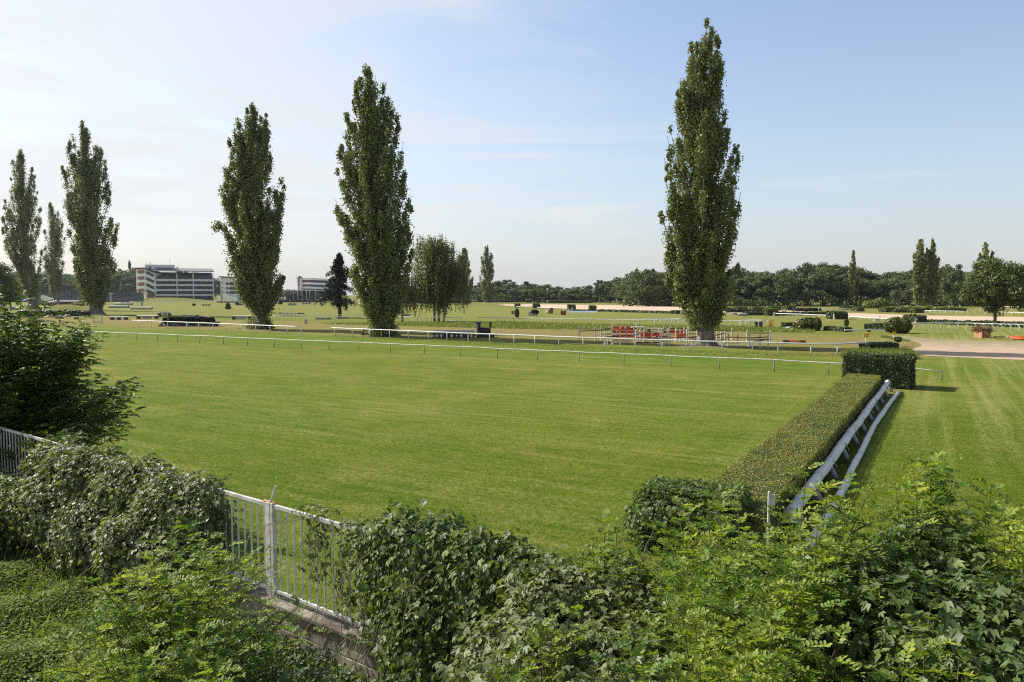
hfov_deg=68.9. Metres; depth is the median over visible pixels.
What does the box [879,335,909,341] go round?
rough grass
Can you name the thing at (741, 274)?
woodland tree
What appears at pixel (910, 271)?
woodland tree
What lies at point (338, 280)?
conifer tree
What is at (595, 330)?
show jump
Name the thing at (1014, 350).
sand arena
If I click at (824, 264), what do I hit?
woodland tree
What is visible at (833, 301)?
undergrowth
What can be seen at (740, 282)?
woodland tree
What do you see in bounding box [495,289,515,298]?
woodland tree
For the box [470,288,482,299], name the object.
woodland tree
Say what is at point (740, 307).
clipped hedge
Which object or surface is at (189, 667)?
robinia shrub
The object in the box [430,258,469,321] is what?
birch tree
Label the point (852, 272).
poplar tree
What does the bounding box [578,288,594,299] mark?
woodland tree
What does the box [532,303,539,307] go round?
clipped hedge
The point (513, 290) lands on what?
woodland tree
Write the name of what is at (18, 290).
broad tree
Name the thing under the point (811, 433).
hurdle hedge
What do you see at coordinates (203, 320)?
brush hurdle
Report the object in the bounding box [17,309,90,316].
clipped hedge
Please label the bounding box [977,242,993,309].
poplar tree
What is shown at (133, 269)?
woodland tree
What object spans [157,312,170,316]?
table jump
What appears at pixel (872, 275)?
woodland tree
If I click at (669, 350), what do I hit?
dry grass
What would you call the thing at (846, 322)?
topiary tree
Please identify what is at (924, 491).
robinia shrub
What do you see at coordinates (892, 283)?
woodland tree
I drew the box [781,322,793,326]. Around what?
clipped hedge
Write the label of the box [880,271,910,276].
woodland tree
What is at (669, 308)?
sand track
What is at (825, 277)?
woodland tree
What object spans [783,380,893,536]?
rail
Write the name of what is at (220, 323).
running rail
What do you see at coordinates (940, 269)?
woodland tree
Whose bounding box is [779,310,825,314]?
clipped hedge
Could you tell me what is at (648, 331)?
canopied cart
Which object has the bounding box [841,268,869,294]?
woodland tree
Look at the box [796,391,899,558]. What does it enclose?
rail
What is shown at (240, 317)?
table jump
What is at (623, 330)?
show jump
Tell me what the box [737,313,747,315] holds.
table jump
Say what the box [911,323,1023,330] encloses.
running rail
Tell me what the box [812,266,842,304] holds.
woodland tree
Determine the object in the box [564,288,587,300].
woodland tree
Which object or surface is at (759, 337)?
show jump
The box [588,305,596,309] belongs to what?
clipped hedge
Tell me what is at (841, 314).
clipped hedge
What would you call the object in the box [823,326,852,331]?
clipped hedge
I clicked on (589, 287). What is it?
woodland tree
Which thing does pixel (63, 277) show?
woodland tree
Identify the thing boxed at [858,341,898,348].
clipped hedge
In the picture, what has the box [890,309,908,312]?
clipped hedge
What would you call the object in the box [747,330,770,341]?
show jump
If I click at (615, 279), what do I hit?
woodland tree
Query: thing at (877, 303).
shrub
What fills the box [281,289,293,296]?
woodland tree
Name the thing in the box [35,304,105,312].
grass mound
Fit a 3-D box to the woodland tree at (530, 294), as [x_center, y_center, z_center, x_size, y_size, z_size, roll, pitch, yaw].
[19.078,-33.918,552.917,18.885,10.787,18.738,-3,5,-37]
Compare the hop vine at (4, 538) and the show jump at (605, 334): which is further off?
the show jump at (605, 334)
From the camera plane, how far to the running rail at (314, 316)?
172.97 m
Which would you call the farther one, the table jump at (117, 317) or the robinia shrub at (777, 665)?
the table jump at (117, 317)
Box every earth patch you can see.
[239,329,289,330]
[358,335,411,337]
[669,344,742,347]
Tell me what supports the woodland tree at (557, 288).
on the ground at (252, 377)
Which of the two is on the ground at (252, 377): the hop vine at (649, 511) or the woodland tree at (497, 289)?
the woodland tree at (497, 289)
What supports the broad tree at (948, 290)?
on the ground at (252, 377)
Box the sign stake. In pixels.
[766,491,774,586]
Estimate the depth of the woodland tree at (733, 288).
379.17 m
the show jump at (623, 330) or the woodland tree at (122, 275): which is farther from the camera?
the woodland tree at (122, 275)
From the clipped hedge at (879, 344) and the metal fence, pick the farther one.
the clipped hedge at (879, 344)
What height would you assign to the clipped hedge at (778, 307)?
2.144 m
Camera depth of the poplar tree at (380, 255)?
103.79 m
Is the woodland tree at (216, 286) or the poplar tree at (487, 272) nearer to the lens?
the poplar tree at (487, 272)
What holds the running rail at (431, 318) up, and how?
on the ground at (252, 377)
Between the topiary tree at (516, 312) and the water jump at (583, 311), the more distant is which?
the water jump at (583, 311)
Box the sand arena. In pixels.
[891,336,1023,359]
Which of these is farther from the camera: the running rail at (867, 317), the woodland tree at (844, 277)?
the woodland tree at (844, 277)
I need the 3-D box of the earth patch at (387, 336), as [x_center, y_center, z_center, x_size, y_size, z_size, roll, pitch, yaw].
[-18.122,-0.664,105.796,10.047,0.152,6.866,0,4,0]
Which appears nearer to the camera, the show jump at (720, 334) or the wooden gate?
the show jump at (720, 334)
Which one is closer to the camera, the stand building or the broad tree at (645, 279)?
the broad tree at (645, 279)
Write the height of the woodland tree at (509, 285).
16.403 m
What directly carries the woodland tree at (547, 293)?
on the ground at (252, 377)
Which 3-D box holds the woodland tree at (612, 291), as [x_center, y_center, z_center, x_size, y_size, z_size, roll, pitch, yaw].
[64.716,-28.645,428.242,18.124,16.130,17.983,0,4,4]
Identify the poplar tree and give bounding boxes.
[0,148,43,309]
[42,202,69,303]
[60,120,119,314]
[210,100,286,328]
[333,63,414,336]
[457,248,473,304]
[478,245,494,302]
[657,17,743,345]
[847,250,860,305]
[910,239,929,305]
[924,238,941,306]
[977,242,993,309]
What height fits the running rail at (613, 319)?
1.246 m
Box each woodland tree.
[38,274,61,291]
[43,274,72,291]
[62,278,78,291]
[108,275,119,291]
[111,270,136,291]
[117,275,136,291]
[119,267,135,274]
[214,278,219,296]
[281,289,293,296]
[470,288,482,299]
[493,280,504,291]
[493,286,506,298]
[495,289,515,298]
[501,281,519,289]
[507,288,525,300]
[512,289,536,300]
[515,284,530,288]
[524,288,544,300]
[536,284,553,290]
[537,290,553,300]
[546,290,564,300]
[548,286,563,290]
[557,290,573,300]
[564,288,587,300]
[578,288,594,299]
[582,285,594,289]
[590,293,602,302]
[598,287,615,302]
[609,277,635,304]
[610,277,621,301]
[616,279,641,304]
[656,278,674,300]
[722,274,741,304]
[723,265,746,303]
[732,274,757,305]
[737,272,764,296]
[738,276,774,299]
[744,270,760,276]
[753,275,787,305]
[770,273,798,305]
[775,267,788,304]
[776,270,804,300]
[789,273,828,305]
[790,262,823,292]
[805,271,843,305]
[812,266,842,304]
[814,262,838,304]
[828,266,856,301]
[829,273,866,304]
[837,278,885,302]
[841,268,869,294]
[860,279,894,298]
[863,270,887,280]
[873,277,911,299]
[874,272,907,299]
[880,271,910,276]
[893,279,914,304]
[898,274,913,304]
[901,269,913,303]
[937,267,958,303]
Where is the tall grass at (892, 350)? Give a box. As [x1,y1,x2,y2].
[839,346,918,358]
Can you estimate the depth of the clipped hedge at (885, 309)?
248.19 m
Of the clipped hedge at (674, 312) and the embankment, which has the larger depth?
the embankment
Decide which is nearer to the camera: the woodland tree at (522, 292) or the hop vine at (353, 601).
the hop vine at (353, 601)
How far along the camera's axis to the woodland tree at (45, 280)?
851.28 m
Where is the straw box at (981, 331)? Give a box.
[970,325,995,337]
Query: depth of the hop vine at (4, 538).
17.03 m
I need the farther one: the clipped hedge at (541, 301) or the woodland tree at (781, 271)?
the clipped hedge at (541, 301)
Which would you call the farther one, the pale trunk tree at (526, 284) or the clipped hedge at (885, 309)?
the pale trunk tree at (526, 284)
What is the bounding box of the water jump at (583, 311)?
[571,310,596,311]
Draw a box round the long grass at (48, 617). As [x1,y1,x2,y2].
[0,548,112,681]
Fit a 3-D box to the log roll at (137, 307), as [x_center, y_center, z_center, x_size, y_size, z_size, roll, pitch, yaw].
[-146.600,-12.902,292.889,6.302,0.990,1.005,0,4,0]
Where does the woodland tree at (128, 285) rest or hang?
on the ground at (252, 377)
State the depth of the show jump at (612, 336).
88.77 m
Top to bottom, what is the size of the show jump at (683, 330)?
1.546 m
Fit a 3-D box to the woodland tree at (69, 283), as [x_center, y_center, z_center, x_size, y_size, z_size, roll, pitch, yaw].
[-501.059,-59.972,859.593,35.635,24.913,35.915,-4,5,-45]
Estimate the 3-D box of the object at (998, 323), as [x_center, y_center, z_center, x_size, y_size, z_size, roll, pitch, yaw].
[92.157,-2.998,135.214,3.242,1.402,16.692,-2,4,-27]
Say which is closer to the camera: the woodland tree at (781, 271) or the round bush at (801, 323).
the round bush at (801, 323)
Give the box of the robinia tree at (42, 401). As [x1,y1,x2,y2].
[0,289,145,481]
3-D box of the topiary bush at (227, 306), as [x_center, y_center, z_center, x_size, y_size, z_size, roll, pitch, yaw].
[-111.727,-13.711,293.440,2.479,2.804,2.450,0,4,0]
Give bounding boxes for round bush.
[793,317,821,330]
[883,316,912,332]
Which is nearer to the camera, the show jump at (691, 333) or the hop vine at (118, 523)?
the hop vine at (118, 523)
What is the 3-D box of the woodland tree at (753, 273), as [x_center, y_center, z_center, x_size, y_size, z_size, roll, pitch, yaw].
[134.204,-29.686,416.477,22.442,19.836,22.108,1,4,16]
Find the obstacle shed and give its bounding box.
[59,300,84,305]
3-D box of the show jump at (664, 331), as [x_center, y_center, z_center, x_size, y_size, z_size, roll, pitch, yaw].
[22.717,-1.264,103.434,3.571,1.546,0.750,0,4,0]
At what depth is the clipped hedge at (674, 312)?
226.21 m
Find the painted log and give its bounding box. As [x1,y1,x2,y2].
[782,340,805,342]
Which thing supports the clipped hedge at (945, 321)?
on the ground at (252, 377)
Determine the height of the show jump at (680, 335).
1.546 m
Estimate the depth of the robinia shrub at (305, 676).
8.50 m
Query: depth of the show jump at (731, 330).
98.46 m
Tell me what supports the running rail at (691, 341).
on the ground at (252, 377)
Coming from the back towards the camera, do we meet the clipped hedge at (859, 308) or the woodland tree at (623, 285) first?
the woodland tree at (623, 285)
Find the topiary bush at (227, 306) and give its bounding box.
[225,303,230,308]
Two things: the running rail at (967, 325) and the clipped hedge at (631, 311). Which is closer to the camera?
the running rail at (967, 325)
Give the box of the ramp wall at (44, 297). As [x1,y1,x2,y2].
[41,293,53,300]
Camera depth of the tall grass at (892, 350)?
71.50 m
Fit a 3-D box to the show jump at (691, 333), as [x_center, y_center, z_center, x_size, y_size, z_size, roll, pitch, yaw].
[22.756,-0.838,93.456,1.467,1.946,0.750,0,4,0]
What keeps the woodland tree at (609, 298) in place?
on the ground at (252, 377)
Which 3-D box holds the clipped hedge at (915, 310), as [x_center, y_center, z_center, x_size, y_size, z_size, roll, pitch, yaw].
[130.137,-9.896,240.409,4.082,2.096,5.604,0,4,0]
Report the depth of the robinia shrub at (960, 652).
5.13 m
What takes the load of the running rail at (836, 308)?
on the ground at (252, 377)
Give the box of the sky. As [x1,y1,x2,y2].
[0,0,1023,294]
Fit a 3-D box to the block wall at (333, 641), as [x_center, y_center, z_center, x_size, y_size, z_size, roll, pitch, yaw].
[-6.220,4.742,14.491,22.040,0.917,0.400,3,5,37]
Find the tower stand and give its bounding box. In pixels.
[278,276,337,300]
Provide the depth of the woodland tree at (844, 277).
374.83 m
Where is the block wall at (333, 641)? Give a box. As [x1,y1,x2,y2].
[1,484,449,681]
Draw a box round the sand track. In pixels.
[501,304,1023,321]
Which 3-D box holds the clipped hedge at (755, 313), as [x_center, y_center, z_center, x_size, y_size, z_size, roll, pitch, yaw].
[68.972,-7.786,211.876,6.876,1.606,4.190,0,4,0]
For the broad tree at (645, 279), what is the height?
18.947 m
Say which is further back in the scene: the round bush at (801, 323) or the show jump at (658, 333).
the round bush at (801, 323)
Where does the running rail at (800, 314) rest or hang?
on the ground at (252, 377)
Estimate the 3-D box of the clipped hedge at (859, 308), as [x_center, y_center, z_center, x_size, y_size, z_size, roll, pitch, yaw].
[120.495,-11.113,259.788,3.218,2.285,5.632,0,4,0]
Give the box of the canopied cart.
[644,328,662,337]
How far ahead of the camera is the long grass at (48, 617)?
13.73 m
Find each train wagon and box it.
[433,330,453,336]
[454,330,474,336]
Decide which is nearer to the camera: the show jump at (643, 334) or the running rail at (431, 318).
the show jump at (643, 334)
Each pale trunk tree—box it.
[523,281,533,289]
[592,280,604,302]
[599,281,610,302]
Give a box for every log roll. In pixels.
[109,306,128,307]
[130,307,145,308]
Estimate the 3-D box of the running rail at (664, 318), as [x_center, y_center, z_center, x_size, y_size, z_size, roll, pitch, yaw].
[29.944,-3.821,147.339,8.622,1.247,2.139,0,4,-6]
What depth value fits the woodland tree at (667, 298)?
394.46 m
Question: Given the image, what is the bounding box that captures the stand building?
[211,276,242,300]
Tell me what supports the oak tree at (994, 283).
on the ground at (252, 377)
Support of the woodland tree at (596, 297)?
on the ground at (252, 377)
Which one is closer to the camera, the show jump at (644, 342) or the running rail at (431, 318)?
the show jump at (644, 342)
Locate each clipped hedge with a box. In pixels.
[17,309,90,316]
[216,300,246,302]
[276,299,322,301]
[477,300,511,301]
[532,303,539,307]
[534,300,546,302]
[548,301,586,302]
[567,304,575,309]
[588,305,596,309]
[597,309,669,313]
[670,310,680,313]
[725,309,761,312]
[733,306,747,309]
[743,311,764,314]
[748,306,763,309]
[761,307,778,315]
[765,306,781,309]
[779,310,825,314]
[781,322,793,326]
[782,305,796,309]
[792,307,821,310]
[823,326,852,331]
[826,310,847,318]
[838,305,855,309]
[851,306,864,311]
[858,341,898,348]
[864,323,883,328]
[878,306,894,311]
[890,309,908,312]
[902,314,926,322]
[906,307,924,312]
[926,319,971,325]
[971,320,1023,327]
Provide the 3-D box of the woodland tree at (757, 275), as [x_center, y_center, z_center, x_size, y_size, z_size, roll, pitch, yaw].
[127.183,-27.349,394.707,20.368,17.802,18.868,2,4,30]
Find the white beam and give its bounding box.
[844,329,883,331]
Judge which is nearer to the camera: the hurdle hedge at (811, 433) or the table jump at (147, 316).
the hurdle hedge at (811, 433)
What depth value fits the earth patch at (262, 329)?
125.40 m
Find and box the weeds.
[0,545,318,681]
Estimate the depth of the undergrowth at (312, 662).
11.63 m
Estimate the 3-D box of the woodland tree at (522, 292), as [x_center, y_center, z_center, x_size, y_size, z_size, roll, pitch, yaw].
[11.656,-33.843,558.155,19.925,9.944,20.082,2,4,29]
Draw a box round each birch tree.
[398,278,420,321]
[406,234,465,321]
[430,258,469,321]
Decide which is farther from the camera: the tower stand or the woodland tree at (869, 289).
the tower stand
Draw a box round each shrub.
[27,601,330,681]
[39,515,313,681]
[203,633,372,681]
[470,589,669,681]
[572,508,657,624]
[584,488,815,681]
[608,558,918,681]
[673,461,941,681]
[857,450,1013,666]
[861,297,892,307]
[871,589,978,681]
[953,475,1023,671]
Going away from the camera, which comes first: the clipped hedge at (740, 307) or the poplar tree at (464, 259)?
the clipped hedge at (740, 307)
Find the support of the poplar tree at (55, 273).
on the ground at (252, 377)
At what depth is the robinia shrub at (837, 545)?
6.62 m
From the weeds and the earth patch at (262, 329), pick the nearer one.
the weeds
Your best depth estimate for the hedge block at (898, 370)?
47.71 m
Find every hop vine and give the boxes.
[0,431,245,609]
[0,469,51,558]
[172,482,392,681]
[331,496,664,681]
[431,548,746,681]
[613,482,765,569]
[756,495,1023,681]
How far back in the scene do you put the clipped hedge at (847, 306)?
286.97 m
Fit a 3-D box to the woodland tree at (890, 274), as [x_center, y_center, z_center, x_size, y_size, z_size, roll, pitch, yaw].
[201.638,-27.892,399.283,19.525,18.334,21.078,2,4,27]
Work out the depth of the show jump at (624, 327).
104.05 m
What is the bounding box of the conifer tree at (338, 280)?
[313,253,356,315]
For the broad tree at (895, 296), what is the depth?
349.03 m
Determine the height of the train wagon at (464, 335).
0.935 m
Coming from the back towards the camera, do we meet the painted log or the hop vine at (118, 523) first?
the painted log
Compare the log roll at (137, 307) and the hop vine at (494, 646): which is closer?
the hop vine at (494, 646)
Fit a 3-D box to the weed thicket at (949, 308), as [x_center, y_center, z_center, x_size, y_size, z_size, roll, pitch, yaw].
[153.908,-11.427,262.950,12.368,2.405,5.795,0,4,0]
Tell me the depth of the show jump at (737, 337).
86.33 m
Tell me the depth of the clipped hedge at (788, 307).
280.79 m
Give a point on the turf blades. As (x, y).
(898, 460)
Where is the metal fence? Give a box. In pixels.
[0,426,607,659]
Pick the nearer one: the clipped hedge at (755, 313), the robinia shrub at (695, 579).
the robinia shrub at (695, 579)
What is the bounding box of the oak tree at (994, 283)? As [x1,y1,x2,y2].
[957,256,1023,320]
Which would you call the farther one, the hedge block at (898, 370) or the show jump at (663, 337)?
the show jump at (663, 337)
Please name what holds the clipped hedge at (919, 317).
on the ground at (252, 377)
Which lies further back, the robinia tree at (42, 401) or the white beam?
the white beam
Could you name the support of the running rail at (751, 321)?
on the ground at (252, 377)
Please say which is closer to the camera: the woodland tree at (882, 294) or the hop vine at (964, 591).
the hop vine at (964, 591)
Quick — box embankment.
[144,298,215,301]
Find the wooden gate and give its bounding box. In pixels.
[93,315,102,323]
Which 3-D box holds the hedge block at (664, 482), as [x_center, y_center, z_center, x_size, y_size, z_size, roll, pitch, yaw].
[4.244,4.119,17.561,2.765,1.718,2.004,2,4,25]
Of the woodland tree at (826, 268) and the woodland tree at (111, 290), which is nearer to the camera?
the woodland tree at (826, 268)
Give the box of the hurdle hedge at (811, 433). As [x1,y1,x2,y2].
[711,373,880,561]
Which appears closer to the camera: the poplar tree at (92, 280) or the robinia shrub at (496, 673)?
the robinia shrub at (496, 673)
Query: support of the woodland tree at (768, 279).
on the ground at (252, 377)
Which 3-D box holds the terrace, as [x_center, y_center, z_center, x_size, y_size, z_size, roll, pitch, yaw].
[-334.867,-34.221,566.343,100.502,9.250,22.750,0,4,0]
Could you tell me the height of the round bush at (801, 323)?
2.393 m
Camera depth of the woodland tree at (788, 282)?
366.08 m
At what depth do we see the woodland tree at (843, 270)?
393.84 m
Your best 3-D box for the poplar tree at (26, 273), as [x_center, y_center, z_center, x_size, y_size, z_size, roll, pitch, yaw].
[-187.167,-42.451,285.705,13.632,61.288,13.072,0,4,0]
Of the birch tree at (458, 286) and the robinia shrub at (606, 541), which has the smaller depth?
the robinia shrub at (606, 541)
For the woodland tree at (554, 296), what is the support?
on the ground at (252, 377)
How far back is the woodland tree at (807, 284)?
371.35 m
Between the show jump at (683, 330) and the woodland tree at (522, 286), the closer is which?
the show jump at (683, 330)
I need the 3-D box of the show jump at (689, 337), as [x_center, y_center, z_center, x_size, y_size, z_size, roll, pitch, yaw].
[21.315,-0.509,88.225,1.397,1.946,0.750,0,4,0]
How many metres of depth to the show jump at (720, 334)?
91.36 m
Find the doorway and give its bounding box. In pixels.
[147,293,153,297]
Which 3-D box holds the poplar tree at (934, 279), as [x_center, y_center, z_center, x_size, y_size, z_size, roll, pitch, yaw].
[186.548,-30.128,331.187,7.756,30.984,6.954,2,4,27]
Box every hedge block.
[634,474,754,563]
[841,351,916,389]
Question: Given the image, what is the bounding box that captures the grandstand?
[135,264,213,300]
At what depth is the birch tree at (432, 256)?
160.95 m
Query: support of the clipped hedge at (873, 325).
on the ground at (252, 377)
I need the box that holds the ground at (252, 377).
[0,295,1023,680]
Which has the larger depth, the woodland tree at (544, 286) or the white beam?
the woodland tree at (544, 286)
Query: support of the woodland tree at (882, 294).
on the ground at (252, 377)
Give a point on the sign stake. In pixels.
(771, 498)
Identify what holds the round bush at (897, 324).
on the ground at (252, 377)
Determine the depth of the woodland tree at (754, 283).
371.38 m
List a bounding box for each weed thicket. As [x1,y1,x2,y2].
[885,305,933,309]
[930,305,967,310]
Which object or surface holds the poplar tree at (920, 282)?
on the ground at (252, 377)
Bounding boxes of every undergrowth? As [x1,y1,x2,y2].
[232,620,377,681]
[408,293,618,301]
[621,290,1023,306]
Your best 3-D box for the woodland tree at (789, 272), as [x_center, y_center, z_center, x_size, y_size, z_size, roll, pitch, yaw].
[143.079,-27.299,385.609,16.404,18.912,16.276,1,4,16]
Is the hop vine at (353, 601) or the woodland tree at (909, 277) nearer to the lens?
the hop vine at (353, 601)
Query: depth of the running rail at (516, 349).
68.39 m
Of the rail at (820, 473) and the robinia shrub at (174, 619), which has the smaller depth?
the robinia shrub at (174, 619)
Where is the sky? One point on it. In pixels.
(534, 132)
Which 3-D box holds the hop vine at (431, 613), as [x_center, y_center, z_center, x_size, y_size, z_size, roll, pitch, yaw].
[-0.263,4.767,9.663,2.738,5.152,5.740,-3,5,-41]
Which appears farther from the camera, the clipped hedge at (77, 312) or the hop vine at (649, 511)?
the clipped hedge at (77, 312)
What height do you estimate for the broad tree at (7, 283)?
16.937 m
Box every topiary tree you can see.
[514,308,519,317]
[844,319,848,326]
[894,336,902,343]
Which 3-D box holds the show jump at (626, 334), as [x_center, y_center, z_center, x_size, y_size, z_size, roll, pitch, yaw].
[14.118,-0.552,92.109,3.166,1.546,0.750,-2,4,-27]
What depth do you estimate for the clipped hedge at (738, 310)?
242.77 m
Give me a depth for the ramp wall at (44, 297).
518.73 m
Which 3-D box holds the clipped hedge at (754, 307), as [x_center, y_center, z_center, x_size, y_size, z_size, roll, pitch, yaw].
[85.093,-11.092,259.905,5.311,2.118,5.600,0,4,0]
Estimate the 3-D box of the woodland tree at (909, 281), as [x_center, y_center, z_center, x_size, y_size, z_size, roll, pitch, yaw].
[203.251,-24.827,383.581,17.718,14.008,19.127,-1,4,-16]
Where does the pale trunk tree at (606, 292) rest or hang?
on the ground at (252, 377)
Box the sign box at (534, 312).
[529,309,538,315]
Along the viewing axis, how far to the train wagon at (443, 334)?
102.49 m
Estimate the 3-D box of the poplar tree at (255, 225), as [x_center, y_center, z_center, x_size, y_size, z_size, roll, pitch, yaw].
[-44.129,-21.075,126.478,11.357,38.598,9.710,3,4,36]
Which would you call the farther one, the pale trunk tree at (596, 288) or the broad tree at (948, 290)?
the pale trunk tree at (596, 288)
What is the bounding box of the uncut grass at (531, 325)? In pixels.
[320,320,815,332]
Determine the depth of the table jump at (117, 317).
175.03 m
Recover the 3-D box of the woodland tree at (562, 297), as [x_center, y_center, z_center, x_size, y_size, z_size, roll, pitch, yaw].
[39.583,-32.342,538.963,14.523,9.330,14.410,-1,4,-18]
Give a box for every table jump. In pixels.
[108,316,129,319]
[136,315,158,318]
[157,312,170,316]
[231,315,251,319]
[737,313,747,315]
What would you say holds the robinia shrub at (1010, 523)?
on the ground at (252, 377)
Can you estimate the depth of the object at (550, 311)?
230.99 m
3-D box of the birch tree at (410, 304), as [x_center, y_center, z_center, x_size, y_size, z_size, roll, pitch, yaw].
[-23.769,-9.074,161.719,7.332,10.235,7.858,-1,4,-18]
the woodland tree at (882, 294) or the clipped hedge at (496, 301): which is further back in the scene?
the clipped hedge at (496, 301)
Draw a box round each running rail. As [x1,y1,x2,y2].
[27,328,943,379]
[132,320,301,334]
[272,314,366,319]
[331,327,867,354]
[399,316,461,321]
[481,317,773,326]
[644,318,680,324]
[739,320,767,325]
[775,313,825,317]
[821,308,850,310]
[848,316,886,320]
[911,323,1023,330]
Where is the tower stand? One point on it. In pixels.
(308, 288)
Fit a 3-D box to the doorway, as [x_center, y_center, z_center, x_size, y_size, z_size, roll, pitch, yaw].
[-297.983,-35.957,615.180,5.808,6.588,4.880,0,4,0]
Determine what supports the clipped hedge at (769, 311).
on the ground at (252, 377)
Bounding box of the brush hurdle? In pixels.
[159,316,220,326]
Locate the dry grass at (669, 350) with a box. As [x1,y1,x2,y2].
[334,334,836,356]
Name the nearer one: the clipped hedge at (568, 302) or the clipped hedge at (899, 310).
the clipped hedge at (899, 310)
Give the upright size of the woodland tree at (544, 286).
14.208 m
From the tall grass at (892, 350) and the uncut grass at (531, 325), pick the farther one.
the uncut grass at (531, 325)
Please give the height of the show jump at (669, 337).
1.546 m
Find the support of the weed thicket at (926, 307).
on the ground at (252, 377)
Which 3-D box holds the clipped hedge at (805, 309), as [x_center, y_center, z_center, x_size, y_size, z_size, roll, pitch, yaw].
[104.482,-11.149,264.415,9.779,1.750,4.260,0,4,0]
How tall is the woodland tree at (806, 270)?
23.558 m
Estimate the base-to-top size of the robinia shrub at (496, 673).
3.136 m
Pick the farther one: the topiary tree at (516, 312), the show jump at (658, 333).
the topiary tree at (516, 312)
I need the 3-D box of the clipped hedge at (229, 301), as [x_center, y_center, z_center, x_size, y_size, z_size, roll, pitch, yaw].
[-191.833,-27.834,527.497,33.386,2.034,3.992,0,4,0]
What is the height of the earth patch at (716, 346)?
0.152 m
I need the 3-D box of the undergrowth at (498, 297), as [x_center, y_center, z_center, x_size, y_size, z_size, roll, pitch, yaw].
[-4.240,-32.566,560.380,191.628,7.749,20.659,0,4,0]
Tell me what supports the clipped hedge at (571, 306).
on the ground at (252, 377)
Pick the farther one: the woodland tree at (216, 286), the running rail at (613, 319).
the woodland tree at (216, 286)
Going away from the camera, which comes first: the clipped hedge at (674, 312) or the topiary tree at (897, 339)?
the topiary tree at (897, 339)
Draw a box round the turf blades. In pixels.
[115,403,1023,569]
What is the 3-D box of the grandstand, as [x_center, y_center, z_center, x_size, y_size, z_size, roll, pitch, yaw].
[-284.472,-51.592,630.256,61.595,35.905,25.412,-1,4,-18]
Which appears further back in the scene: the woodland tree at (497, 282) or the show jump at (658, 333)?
the woodland tree at (497, 282)
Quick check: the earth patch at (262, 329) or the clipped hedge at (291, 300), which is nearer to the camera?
the earth patch at (262, 329)
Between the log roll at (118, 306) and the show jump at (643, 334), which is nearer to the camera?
the show jump at (643, 334)
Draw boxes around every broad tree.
[0,261,20,308]
[7,279,21,306]
[625,269,670,301]
[889,281,913,305]
[939,264,967,304]
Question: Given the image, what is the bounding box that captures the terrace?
[18,290,143,301]
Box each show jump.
[578,327,612,340]
[600,326,613,339]
[604,332,620,344]
[610,326,634,340]
[612,324,636,329]
[614,330,636,342]
[633,330,660,343]
[635,330,652,341]
[640,328,662,337]
[650,331,671,344]
[658,330,668,344]
[663,326,687,337]
[667,328,685,339]
[675,329,686,341]
[686,328,697,344]
[688,327,696,341]
[714,328,732,339]
[715,331,725,342]
[727,334,750,345]
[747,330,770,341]
[748,334,769,346]

